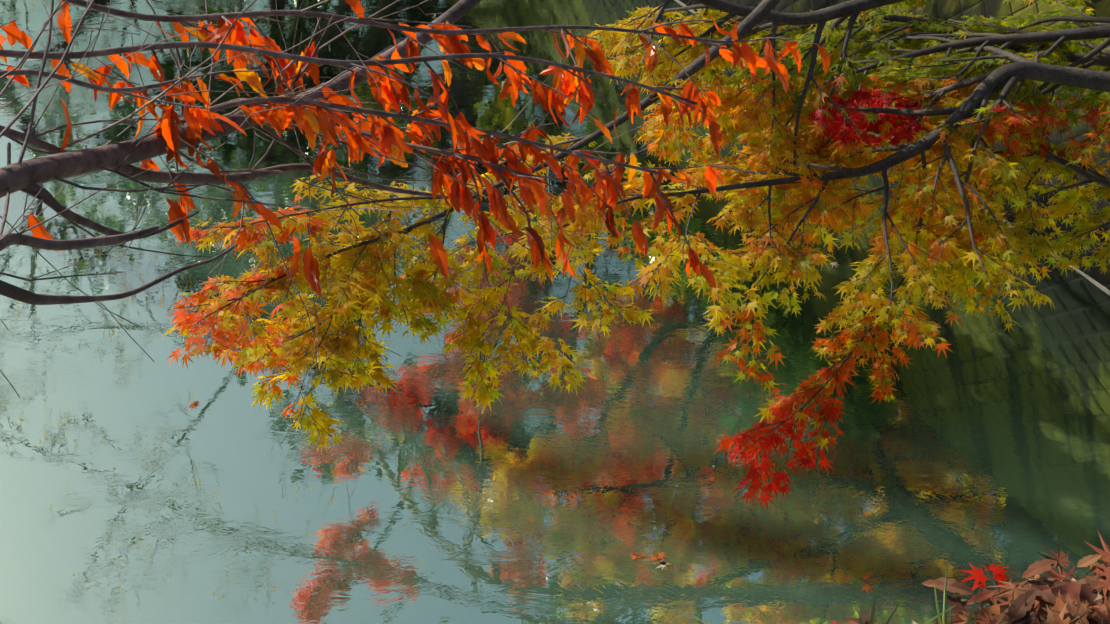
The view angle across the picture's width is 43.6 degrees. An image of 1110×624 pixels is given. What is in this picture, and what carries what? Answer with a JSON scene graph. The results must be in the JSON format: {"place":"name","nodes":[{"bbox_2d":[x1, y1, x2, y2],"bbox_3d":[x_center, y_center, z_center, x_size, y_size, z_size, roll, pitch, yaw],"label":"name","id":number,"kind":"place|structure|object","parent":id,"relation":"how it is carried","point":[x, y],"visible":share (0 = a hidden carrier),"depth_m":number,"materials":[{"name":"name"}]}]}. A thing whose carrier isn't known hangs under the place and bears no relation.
{"place":"outdoors","nodes":[
{"label":"outdoors","id":0,"kind":"place"},
{"bbox_2d":[0,0,830,446],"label":"tree","id":1,"kind":"object","parent":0,"point":[394,92],"depth_m":2.63,"materials":[{"name":"orange plant"}]},
{"bbox_2d":[0,0,1109,623],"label":"water","id":2,"kind":"structure","parent":0,"point":[134,488],"depth_m":7.77,"materials":[{"name":"teal liquid"}]},
{"bbox_2d":[188,262,873,593],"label":"floating leaves","id":3,"kind":"object","parent":2,"relation":"on","point":[663,564],"visible":1,"depth_m":6.97,"materials":[{"name":"orange plant"}]},
{"bbox_2d":[675,0,1109,295],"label":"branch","id":4,"kind":"object","parent":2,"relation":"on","point":[1100,286],"visible":0.1,"depth_m":9.07,"materials":[{"name":"grey"}]},
{"bbox_2d":[684,0,1109,286],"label":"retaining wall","id":5,"kind":"structure","parent":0,"point":[914,9],"depth_m":9.51,"materials":[{"name":"grey stone"}]},
{"bbox_2d":[932,575,1106,623],"bbox_3d":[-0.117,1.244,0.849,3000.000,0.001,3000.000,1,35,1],"label":"ground","id":6,"kind":"structure","parent":0,"point":[1073,590],"depth_m":2.03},
{"bbox_2d":[679,0,1109,290],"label":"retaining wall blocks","id":7,"kind":"structure","parent":6,"relation":"on","point":[996,9],"depth_m":9.41,"materials":[{"name":"grey stone"}]},
{"bbox_2d":[164,0,1109,591],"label":"maple","id":8,"kind":"object","parent":7,"relation":"on","point":[744,122],"depth_m":5.06,"materials":[{"name":"yellow plant"}]},
{"bbox_2d":[859,563,1007,623],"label":"bank grass","id":9,"kind":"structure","parent":6,"relation":"on","point":[938,616],"depth_m":1.89,"materials":[{"name":"green plant"}]},
{"bbox_2d":[805,531,1109,623],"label":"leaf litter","id":10,"kind":"object","parent":6,"relation":"on","point":[1059,610],"visible":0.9,"depth_m":2.02,"materials":[{"name":"brown plant"}]}
]}

